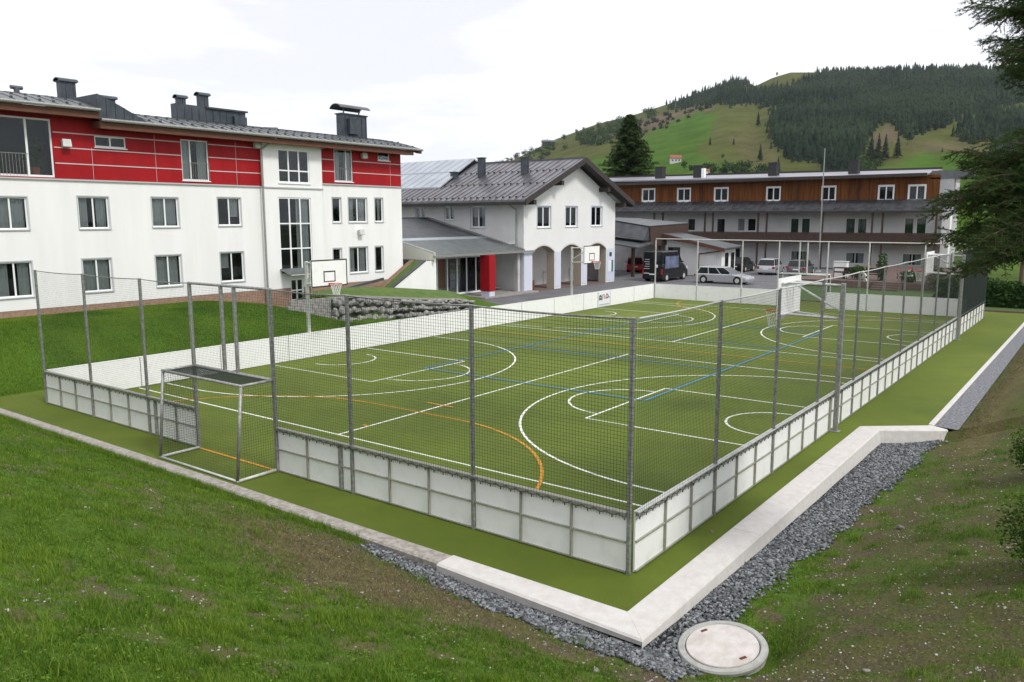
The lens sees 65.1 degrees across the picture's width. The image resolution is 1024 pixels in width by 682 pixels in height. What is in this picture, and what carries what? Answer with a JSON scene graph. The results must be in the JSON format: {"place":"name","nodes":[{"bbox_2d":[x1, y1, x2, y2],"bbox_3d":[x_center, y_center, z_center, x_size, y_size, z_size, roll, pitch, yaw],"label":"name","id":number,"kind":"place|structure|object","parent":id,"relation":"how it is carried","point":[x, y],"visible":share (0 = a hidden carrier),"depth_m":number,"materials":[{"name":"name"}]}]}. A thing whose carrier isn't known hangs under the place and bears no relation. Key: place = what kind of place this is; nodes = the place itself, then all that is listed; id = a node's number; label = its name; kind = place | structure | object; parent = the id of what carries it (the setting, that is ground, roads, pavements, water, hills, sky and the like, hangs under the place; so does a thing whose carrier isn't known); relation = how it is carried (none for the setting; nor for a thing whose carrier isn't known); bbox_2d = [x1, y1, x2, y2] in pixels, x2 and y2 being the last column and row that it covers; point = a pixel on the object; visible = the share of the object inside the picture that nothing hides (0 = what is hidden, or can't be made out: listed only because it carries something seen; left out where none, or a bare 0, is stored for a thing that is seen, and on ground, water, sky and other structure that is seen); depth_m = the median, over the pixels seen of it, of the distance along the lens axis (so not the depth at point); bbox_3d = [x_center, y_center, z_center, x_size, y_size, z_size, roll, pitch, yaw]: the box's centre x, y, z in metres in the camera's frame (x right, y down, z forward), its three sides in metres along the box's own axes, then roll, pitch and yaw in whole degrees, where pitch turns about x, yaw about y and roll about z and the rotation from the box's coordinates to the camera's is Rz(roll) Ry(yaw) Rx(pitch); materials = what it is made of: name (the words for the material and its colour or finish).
{"place":"outdoors","nodes":[
{"label":"outdoors","id":0,"kind":"place"},
{"bbox_2d":[0,229,1023,681],"bbox_3d":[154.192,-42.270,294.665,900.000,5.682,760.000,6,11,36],"label":"ground","id":1,"kind":"structure","parent":0,"point":[998,429],"depth_m":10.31,"materials":[{"name":"plant"}]},
{"bbox_2d":[0,300,377,395],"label":"lawn grass","id":2,"kind":"structure","parent":1,"relation":"on","point":[21,321],"depth_m":33.11,"materials":[{"name":"plant"}]},
{"bbox_2d":[0,77,422,318],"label":"apartment house","id":3,"kind":"structure","parent":1,"relation":"on","point":[202,191],"depth_m":39.62,"materials":[{"name":"white paint"}]},
{"bbox_2d":[0,195,30,230],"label":"window","id":4,"kind":"structure","parent":3,"relation":"in","point":[13,211],"depth_m":33.80,"materials":[{"name":"white"}]},
{"bbox_2d":[0,260,35,299],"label":"window","id":5,"kind":"structure","parent":3,"relation":"in","point":[15,276],"depth_m":34.31,"materials":[{"name":"white"}]},
{"bbox_2d":[0,115,56,178],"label":"window","id":6,"kind":"structure","parent":3,"relation":"in","point":[14,130],"depth_m":34.19,"materials":[{"name":"white"}]},
{"bbox_2d":[18,133,47,177],"bbox_3d":[-20.466,-7.912,34.362,0.728,1.994,1.208,6,11,36],"label":"potted plant","id":7,"kind":"object","parent":3,"relation":"in","point":[36,170],"visible":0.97,"depth_m":34.33,"materials":[{"name":"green plant"}]},
{"bbox_2d":[76,195,111,229],"bbox_3d":[-19.169,-5.831,36.445,0.805,1.531,1.552,6,11,36],"label":"window","id":8,"kind":"structure","parent":3,"relation":"in","point":[92,210],"depth_m":36.61,"materials":[{"name":"white"}]},
{"bbox_2d":[81,257,114,293],"bbox_3d":[-19.190,-3.042,36.829,0.805,1.601,1.492,6,11,36],"label":"window","id":9,"kind":"structure","parent":3,"relation":"in","point":[98,266],"depth_m":36.77,"materials":[{"name":"white"}]},
{"bbox_2d":[94,136,127,149],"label":"window","id":10,"kind":"structure","parent":3,"relation":"in","point":[100,141],"depth_m":36.98,"materials":[{"name":"white"}]},
{"bbox_2d":[150,196,180,227],"bbox_3d":[-17.105,-6.285,39.153,0.805,1.521,1.562,6,11,36],"label":"window","id":11,"kind":"structure","parent":3,"relation":"in","point":[164,211],"depth_m":39.08,"materials":[{"name":"white"}]},
{"bbox_2d":[154,254,183,287],"bbox_3d":[-17.108,-3.485,39.563,0.805,1.621,1.522,6,11,36],"label":"window","id":12,"kind":"structure","parent":3,"relation":"in","point":[167,266],"depth_m":39.49,"materials":[{"name":"white"}]},
{"bbox_2d":[180,139,210,181],"bbox_3d":[-16.056,-9.023,40.141,0.805,2.072,1.672,6,11,36],"label":"window","id":13,"kind":"structure","parent":3,"relation":"in","point":[194,151],"depth_m":40.34,"materials":[{"name":"white"}]},
{"bbox_2d":[216,196,242,226],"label":"window","id":14,"kind":"structure","parent":3,"relation":"in","point":[228,208],"depth_m":42.20,"materials":[{"name":"white"}]},
{"bbox_2d":[219,251,245,282],"bbox_3d":[-14.969,-3.939,42.372,0.805,1.641,1.582,6,11,36],"label":"window","id":15,"kind":"structure","parent":3,"relation":"in","point":[231,262],"depth_m":42.72,"materials":[{"name":"white"}]},
{"bbox_2d":[277,149,310,184],"bbox_3d":[-12.370,-9.704,44.676,0.805,1.912,2.312,6,11,36],"label":"stair window","id":16,"kind":"structure","parent":3,"relation":"in","point":[293,165],"depth_m":45.11,"materials":[{"name":"white"}]},
{"bbox_2d":[278,197,311,274],"bbox_3d":[-12.425,-5.921,45.239,0.714,4.362,2.412,6,11,36],"label":"stair window","id":17,"kind":"structure","parent":3,"relation":"in","point":[294,213],"depth_m":45.47,"materials":[{"name":"white"}]},
{"bbox_2d":[291,278,303,299],"bbox_3d":[-12.457,-2.714,45.670,0.714,1.792,1.072,6,11,36],"label":"entrance door","id":18,"kind":"structure","parent":3,"relation":"in","point":[296,284],"depth_m":46.01,"materials":[{"name":"white"}]},
{"bbox_2d":[331,197,342,222],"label":"window","id":19,"kind":"structure","parent":3,"relation":"in","point":[336,218],"depth_m":47.96,"materials":[{"name":"white"}]},
{"bbox_2d":[334,149,353,182],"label":"window","id":20,"kind":"structure","parent":3,"relation":"in","point":[342,158],"depth_m":47.96,"materials":[{"name":"white"}]},
{"bbox_2d":[347,197,368,222],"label":"window","id":21,"kind":"structure","parent":3,"relation":"in","point":[356,205],"depth_m":49.16,"materials":[{"name":"white"}]},
{"bbox_2d":[349,246,368,273],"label":"window","id":22,"kind":"structure","parent":3,"relation":"in","point":[357,254],"depth_m":49.56,"materials":[{"name":"white"}]},
{"bbox_2d":[374,197,383,222],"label":"window","id":23,"kind":"structure","parent":3,"relation":"in","point":[377,200],"depth_m":50.41,"materials":[{"name":"white"}]},
{"bbox_2d":[374,245,384,271],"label":"window","id":24,"kind":"structure","parent":3,"relation":"in","point":[378,249],"depth_m":50.96,"materials":[{"name":"white"}]},
{"bbox_2d":[0,408,450,568],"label":"concrete edging","id":25,"kind":"object","parent":1,"relation":"on","point":[411,551],"visible":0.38,"depth_m":15.44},
{"bbox_2d":[286,297,332,317],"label":"retaining wall","id":26,"kind":"structure","parent":1,"relation":"on","point":[324,310],"depth_m":40.93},
{"bbox_2d":[303,287,467,299],"bbox_3d":[-6.587,-2.800,47.555,12.449,1.188,5.122,-9,12,-44],"label":"grass mound","id":27,"kind":"object","parent":1,"relation":"on","point":[394,292],"depth_m":45.34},
{"bbox_2d":[379,260,413,286],"bbox_3d":[-7.577,-3.777,51.363,0.420,2.660,3.400,6,11,36],"label":"earth strip","id":28,"kind":"object","parent":1,"relation":"on","point":[396,274],"visible":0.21,"depth_m":51.48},
{"bbox_2d":[329,295,476,321],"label":"boulder wall","id":29,"kind":"structure","parent":1,"relation":"on","point":[355,304],"depth_m":43.77,"materials":[{"name":"grey natural stone"}]},
{"bbox_2d":[386,261,419,286],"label":"grass ramp","id":30,"kind":"structure","parent":1,"relation":"on","point":[406,270],"depth_m":51.38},
{"bbox_2d":[390,260,436,289],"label":"ramp wall","id":31,"kind":"structure","parent":1,"relation":"on","point":[421,274],"depth_m":51.49,"materials":[{"name":"white paint"}]},
{"bbox_2d":[402,217,538,298],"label":"entrance hall","id":32,"kind":"structure","parent":1,"relation":"on","point":[463,259],"depth_m":57.85,"materials":[{"name":"grey"}]},
{"bbox_2d":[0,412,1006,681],"bbox_3d":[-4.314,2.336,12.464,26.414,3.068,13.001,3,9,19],"label":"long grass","id":33,"kind":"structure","parent":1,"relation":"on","point":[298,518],"depth_m":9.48,"materials":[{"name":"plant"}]},
{"bbox_2d":[0,298,1023,611],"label":"artificial turf","id":34,"kind":"structure","parent":1,"relation":"on","point":[926,390],"depth_m":23.26,"materials":[{"name":"plastic"}]},
{"bbox_2d":[159,364,276,482],"bbox_3d":[-6.699,1.773,18.074,3.087,2.092,1.075,6,11,36],"label":"goal","id":35,"kind":"object","parent":34,"relation":"on","point":[210,375],"visible":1,"depth_m":17.73,"materials":[{"name":"metal"}]},
{"bbox_2d":[304,258,347,331],"bbox_3d":[-7.319,-1.249,31.709,1.703,3.970,1.809,-3,9,-17],"label":"basketball hoop","id":36,"kind":"object","parent":34,"relation":"on","point":[328,273],"visible":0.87,"depth_m":31.25,"materials":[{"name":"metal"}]},
{"bbox_2d":[33,270,636,575],"bbox_3d":[-6.152,0.767,18.130,20.073,4.062,0.107,6,11,36],"label":"court fence","id":37,"kind":"object","parent":34,"relation":"on","point":[590,531],"visible":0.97,"depth_m":15.14,"materials":[{"name":"metal"}]},
{"bbox_2d":[47,284,653,388],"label":"rebound boards","id":38,"kind":"object","parent":34,"relation":"on","point":[572,303],"visible":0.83,"depth_m":33.19,"materials":[{"name":"white plastic"}]},
{"bbox_2d":[598,290,610,306],"bbox_3d":[5.820,-2.666,50.552,0.025,0.945,1.550,6,11,36],"label":"sign panel","id":39,"kind":"object","parent":38,"relation":"attached to","point":[604,298],"visible":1,"depth_m":50.54,"materials":[{"name":"white"}]},
{"bbox_2d":[141,301,932,505],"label":"white court markings","id":40,"kind":"object","parent":34,"relation":"on","point":[569,399],"visible":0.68,"depth_m":25.39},
{"bbox_2d":[177,300,909,488],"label":"orange court markings","id":41,"kind":"object","parent":34,"relation":"on","point":[534,453],"visible":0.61,"depth_m":22.33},
{"bbox_2d":[570,245,600,294],"bbox_3d":[4.430,-3.634,47.152,1.703,3.970,1.809,-3,9,-17],"label":"basketball hoop","id":42,"kind":"object","parent":34,"relation":"on","point":[591,254],"visible":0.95,"depth_m":46.79,"materials":[{"name":"metal"}]},
{"bbox_2d":[425,319,818,400],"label":"blue court markings","id":43,"kind":"object","parent":34,"relation":"on","point":[626,358],"visible":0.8,"depth_m":30.73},
{"bbox_2d":[778,272,830,296],"bbox_3d":[18.315,-3.205,50.294,3.007,2.092,1.075,6,11,36],"label":"goal","id":44,"kind":"object","parent":34,"relation":"on","point":[813,278],"visible":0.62,"depth_m":50.11,"materials":[{"name":"metal"}]},
{"bbox_2d":[765,275,845,432],"bbox_3d":[7.692,0.287,21.311,1.809,3.970,1.703,0,9,1],"label":"basketball hoop","id":45,"kind":"object","parent":34,"relation":"on","point":[789,281],"visible":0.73,"depth_m":20.75,"materials":[{"name":"metal"}]},
{"bbox_2d":[654,238,966,316],"bbox_3d":[17.935,-4.170,49.801,19.998,4.150,0.098,6,11,36],"label":"court fence","id":46,"kind":"object","parent":34,"relation":"on","point":[694,292],"visible":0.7,"depth_m":51.09,"materials":[{"name":"metal"}]},
{"bbox_2d":[633,249,987,571],"bbox_3d":[13.893,-0.788,27.988,0.107,4.050,40.070,6,11,36],"label":"court fence","id":47,"kind":"object","parent":34,"relation":"on","point":[666,520],"visible":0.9,"depth_m":17.26,"materials":[{"name":"metal"}]},
{"bbox_2d":[915,251,965,339],"bbox_3d":[19.519,-2.114,36.856,1.809,3.970,1.703,0,9,1],"label":"basketball hoop","id":48,"kind":"object","parent":34,"relation":"on","point":[930,254],"visible":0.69,"depth_m":36.27,"materials":[{"name":"metal"}]},
{"bbox_2d":[929,323,1023,425],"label":"concrete edging","id":49,"kind":"object","parent":34,"relation":"on","point":[942,412],"visible":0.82,"depth_m":26.98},
{"bbox_2d":[0,449,1023,681],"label":"weeds","id":50,"kind":"object","parent":1,"relation":"on","point":[135,636],"visible":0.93,"depth_m":9.08,"materials":[{"name":"green plant"}]},
{"bbox_2d":[0,417,1023,681],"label":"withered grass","id":51,"kind":"structure","parent":1,"relation":"on","point":[536,631],"depth_m":9.85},
{"bbox_2d":[5,435,1023,681],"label":"pebbles","id":52,"kind":"object","parent":1,"relation":"on","point":[765,611],"visible":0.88,"depth_m":10.33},
{"bbox_2d":[401,156,634,290],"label":"gabled house","id":53,"kind":"structure","parent":1,"relation":"on","point":[551,212],"depth_m":64.11,"materials":[{"name":"white paint"}]},
{"bbox_2d":[444,206,453,220],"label":"window","id":54,"kind":"structure","parent":53,"relation":"in","point":[449,210],"depth_m":64.35,"materials":[{"name":"white"}]},
{"bbox_2d":[471,206,484,227],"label":"window","id":55,"kind":"structure","parent":53,"relation":"in","point":[478,212],"depth_m":62.79,"materials":[{"name":"white"}]},
{"bbox_2d":[537,206,549,227],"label":"window","id":56,"kind":"structure","parent":53,"relation":"in","point":[543,212],"depth_m":62.06,"materials":[{"name":"white"}]},
{"bbox_2d":[566,206,575,226],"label":"window","id":57,"kind":"structure","parent":53,"relation":"in","point":[570,210],"depth_m":65.12,"materials":[{"name":"white"}]},
{"bbox_2d":[591,206,602,226],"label":"window","id":58,"kind":"structure","parent":53,"relation":"in","point":[596,210],"depth_m":68.25,"materials":[{"name":"white"}]},
{"bbox_2d":[436,555,641,644],"bbox_3d":[0.367,3.797,11.817,3.750,0.190,0.566,6,11,36],"label":"concrete edging","id":59,"kind":"object","parent":1,"relation":"on","point":[602,617],"visible":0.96,"depth_m":11.68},
{"bbox_2d":[597,114,658,175],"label":"spruce","id":60,"kind":"object","parent":1,"relation":"on","point":[629,159],"visible":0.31,"depth_m":122.56,"materials":[{"name":"green plant"}]},
{"bbox_2d":[476,265,832,304],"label":"asphalt yard","id":61,"kind":"structure","parent":1,"relation":"on","point":[623,279],"depth_m":67.63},
{"bbox_2d":[401,158,477,189],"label":"hall","id":62,"kind":"structure","parent":61,"relation":"on","point":[427,175],"depth_m":70.64,"materials":[{"name":"grey paint"}]},
{"bbox_2d":[625,257,642,271],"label":"hatchback","id":63,"kind":"object","parent":61,"relation":"on","point":[638,264],"visible":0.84,"depth_m":82.78,"materials":[{"name":"red paint"}]},
{"bbox_2d":[615,218,688,276],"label":"carport","id":64,"kind":"object","parent":61,"relation":"on","point":[635,237],"visible":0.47,"depth_m":78.65,"materials":[{"name":"metal"}]},
{"bbox_2d":[642,250,687,281],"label":"van","id":65,"kind":"object","parent":61,"relation":"on","point":[648,271],"visible":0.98,"depth_m":70.87,"materials":[{"name":"black paint"}]},
{"bbox_2d":[662,233,741,274],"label":"shed","id":66,"kind":"structure","parent":61,"relation":"on","point":[703,256],"depth_m":78.26,"materials":[{"name":"white paint"}]},
{"bbox_2d":[694,266,754,284],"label":"estate car","id":67,"kind":"object","parent":61,"relation":"on","point":[711,271],"visible":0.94,"depth_m":68.26,"materials":[{"name":"silver metal"}]},
{"bbox_2d":[735,257,755,271],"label":"hatchback","id":68,"kind":"object","parent":61,"relation":"on","point":[749,264],"visible":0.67,"depth_m":83.00,"materials":[{"name":"black paint"}]},
{"bbox_2d":[757,258,785,274],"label":"hatchback","id":69,"kind":"object","parent":61,"relation":"on","point":[772,264],"visible":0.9,"depth_m":78.58,"materials":[{"name":"silver metal"}]},
{"bbox_2d":[787,259,814,275],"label":"hatchback","id":70,"kind":"object","parent":61,"relation":"on","point":[792,268],"visible":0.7,"depth_m":77.66,"materials":[{"name":"grey paint"}]},
{"bbox_2d":[817,149,824,271],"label":"flagpole","id":71,"kind":"object","parent":61,"relation":"on","point":[821,215],"visible":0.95,"depth_m":82.23,"materials":[{"name":"metal"}]},
{"bbox_2d":[677,621,768,676],"bbox_3d":[2.794,4.289,10.656,1.168,0.706,1.194,6,11,36],"label":"manhole","id":72,"kind":"object","parent":1,"relation":"in","point":[726,648],"visible":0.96,"depth_m":10.51,"materials":[{"name":"grey concrete"}]},
{"bbox_2d":[543,473,1009,678],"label":"larger pebbles","id":73,"kind":"object","parent":1,"relation":"on","point":[864,670],"visible":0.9,"depth_m":10.04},
{"bbox_2d":[628,425,947,647],"bbox_3d":[6.421,3.239,15.987,1.920,0.382,14.577,6,11,36],"label":"concrete edging","id":74,"kind":"object","parent":1,"relation":"on","point":[669,602],"visible":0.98,"depth_m":14.26,"materials":[{"name":"concrete"}]},
{"bbox_2d":[652,445,880,649],"bbox_3d":[5.802,3.593,15.814,0.020,0.699,13.320,6,11,36],"label":"drainage membrane","id":75,"kind":"object","parent":74,"relation":"attached to","point":[671,633],"visible":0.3,"depth_m":11.08,"materials":[{"name":"black"}]},
{"bbox_2d":[801,265,959,290],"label":"terrace","id":76,"kind":"structure","parent":1,"relation":"on","point":[871,280],"depth_m":65.59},
{"bbox_2d":[875,253,887,280],"bbox_3d":[29.372,-5.772,63.628,0.984,2.497,0.986,6,11,36],"label":"shrub","id":77,"kind":"object","parent":76,"relation":"on","point":[879,264],"visible":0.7,"depth_m":63.48,"materials":[{"name":"green plant"}]},
{"bbox_2d":[915,0,1023,280],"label":"spruce","id":78,"kind":"object","parent":1,"relation":"on","point":[999,192],"visible":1,"depth_m":10.64,"materials":[{"name":"green plant"}]},
{"bbox_2d":[944,203,1003,248],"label":"broadleaf tree","id":79,"kind":"object","parent":1,"relation":"on","point":[964,223],"visible":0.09,"depth_m":69.50,"materials":[{"name":"green plant"}]},
{"bbox_2d":[932,276,1023,308],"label":"hedge","id":80,"kind":"object","parent":1,"relation":"on","point":[1008,294],"visible":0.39,"depth_m":49.40,"materials":[{"name":"green plant"}]},
{"bbox_2d":[934,326,1023,429],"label":"gravel strip","id":81,"kind":"object","parent":1,"relation":"on","point":[955,416],"visible":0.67,"depth_m":26.12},
{"bbox_2d":[995,491,1023,570],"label":"bush","id":82,"kind":"object","parent":1,"relation":"on","point":[1014,512],"visible":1,"depth_m":10.17,"materials":[{"name":"green plant"}]},
{"bbox_2d":[1009,425,1023,470],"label":"bush","id":83,"kind":"object","parent":1,"relation":"on","point":[1019,452],"visible":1,"depth_m":15.09,"materials":[{"name":"green plant"}]},
{"bbox_2d":[0,0,1023,162],"label":"sky","id":84,"kind":"structure","parent":0,"point":[494,80],"materials":[{"name":"white"}]},
{"bbox_2d":[19,344,1023,681],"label":"dry grass","id":85,"kind":"structure","parent":0,"point":[413,594],"depth_m":11.71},
{"bbox_2d":[361,439,947,681],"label":"gravel","id":86,"kind":"structure","parent":0,"point":[875,472],"depth_m":12.82,"materials":[{"name":"gravel"}]},
{"bbox_2d":[512,72,1023,228],"bbox_3d":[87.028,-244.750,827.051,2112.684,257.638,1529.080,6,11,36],"label":"hillside","id":87,"kind":"structure","parent":0,"point":[722,127],"depth_m":750.98,"materials":[{"name":"plant"}]},
{"bbox_2d":[496,130,591,161],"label":"hillside scrub","id":88,"kind":"object","parent":87,"relation":"on","point":[539,149],"visible":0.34,"depth_m":1229.69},
{"bbox_2d":[574,106,658,146],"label":"hillside scrub","id":89,"kind":"object","parent":87,"relation":"on","point":[617,123],"visible":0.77,"depth_m":1139.36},
{"bbox_2d":[602,105,708,135],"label":"hillside scrub","id":90,"kind":"object","parent":87,"relation":"on","point":[667,113],"visible":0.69,"depth_m":1076.04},
{"bbox_2d":[688,159,767,173],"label":"hillside scrub","id":91,"kind":"object","parent":87,"relation":"on","point":[738,167],"visible":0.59,"depth_m":587.36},
{"bbox_2d":[665,61,1023,169],"bbox_3d":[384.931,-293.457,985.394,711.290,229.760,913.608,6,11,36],"label":"conifer forest","id":92,"kind":"object","parent":87,"relation":"on","point":[919,97],"visible":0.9,"depth_m":837.42,"materials":[{"name":"plant"}]},
{"bbox_2d":[857,146,883,168],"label":"hillside scrub","id":93,"kind":"object","parent":87,"relation":"on","point":[867,163],"visible":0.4,"depth_m":556.20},
{"bbox_2d":[607,159,974,268],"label":"guest house","id":94,"kind":"structure","parent":0,"point":[859,205],"depth_m":90.40,"materials":[{"name":"white"}]},
{"bbox_2d":[642,189,654,200],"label":"window","id":95,"kind":"structure","parent":94,"relation":"in","point":[648,194],"depth_m":102.90,"materials":[{"name":"white"}]},
{"bbox_2d":[678,188,689,200],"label":"window","id":96,"kind":"structure","parent":94,"relation":"in","point":[683,194],"depth_m":99.98,"materials":[{"name":"white"}]},
{"bbox_2d":[714,188,727,200],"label":"window","id":97,"kind":"structure","parent":94,"relation":"in","point":[721,194],"depth_m":97.11,"materials":[{"name":"white"}]},
{"bbox_2d":[767,187,779,200],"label":"window","id":98,"kind":"structure","parent":94,"relation":"in","point":[773,193],"depth_m":93.35,"materials":[{"name":"white"}]},
{"bbox_2d":[823,186,835,199],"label":"window","id":99,"kind":"structure","parent":94,"relation":"in","point":[828,192],"depth_m":89.66,"materials":[{"name":"white"}]},
{"bbox_2d":[845,218,855,233],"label":"balcony door","id":100,"kind":"structure","parent":94,"relation":"in","point":[850,222],"depth_m":88.32,"materials":[{"name":"white"}]},
{"bbox_2d":[846,252,863,263],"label":"window","id":101,"kind":"structure","parent":94,"relation":"in","point":[849,257],"depth_m":88.70,"materials":[{"name":"white"}]},
{"bbox_2d":[857,218,866,232],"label":"balcony door","id":102,"kind":"structure","parent":94,"relation":"in","point":[862,222],"depth_m":87.56,"materials":[{"name":"white"}]},
{"bbox_2d":[878,186,893,199],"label":"window","id":103,"kind":"structure","parent":94,"relation":"in","point":[885,192],"depth_m":86.12,"materials":[{"name":"white"}]},
{"bbox_2d":[904,218,913,232],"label":"balcony door","id":104,"kind":"structure","parent":94,"relation":"in","point":[909,222],"depth_m":84.79,"materials":[{"name":"green"}]},
{"bbox_2d":[902,253,921,265],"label":"window","id":105,"kind":"structure","parent":94,"relation":"in","point":[914,257],"depth_m":85.35,"materials":[{"name":"white"}]},
{"bbox_2d":[908,185,925,198],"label":"window","id":106,"kind":"structure","parent":94,"relation":"in","point":[915,191],"depth_m":84.35,"materials":[{"name":"white"}]},
{"bbox_2d":[916,218,926,232],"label":"balcony door","id":107,"kind":"structure","parent":94,"relation":"in","point":[921,224],"depth_m":84.13,"materials":[{"name":"white"}]},
{"bbox_2d":[833,261,849,277],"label":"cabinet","id":108,"kind":"object","parent":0,"point":[839,264],"visible":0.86,"depth_m":67.06,"materials":[{"name":"white"}]},
{"bbox_2d":[870,282,901,290],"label":"garden steps","id":109,"kind":"structure","parent":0,"point":[881,287],"depth_m":61.33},
{"bbox_2d":[776,285,1023,310],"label":"garden lawn","id":110,"kind":"structure","parent":0,"point":[924,294],"depth_m":58.79,"materials":[{"name":"green plant"}]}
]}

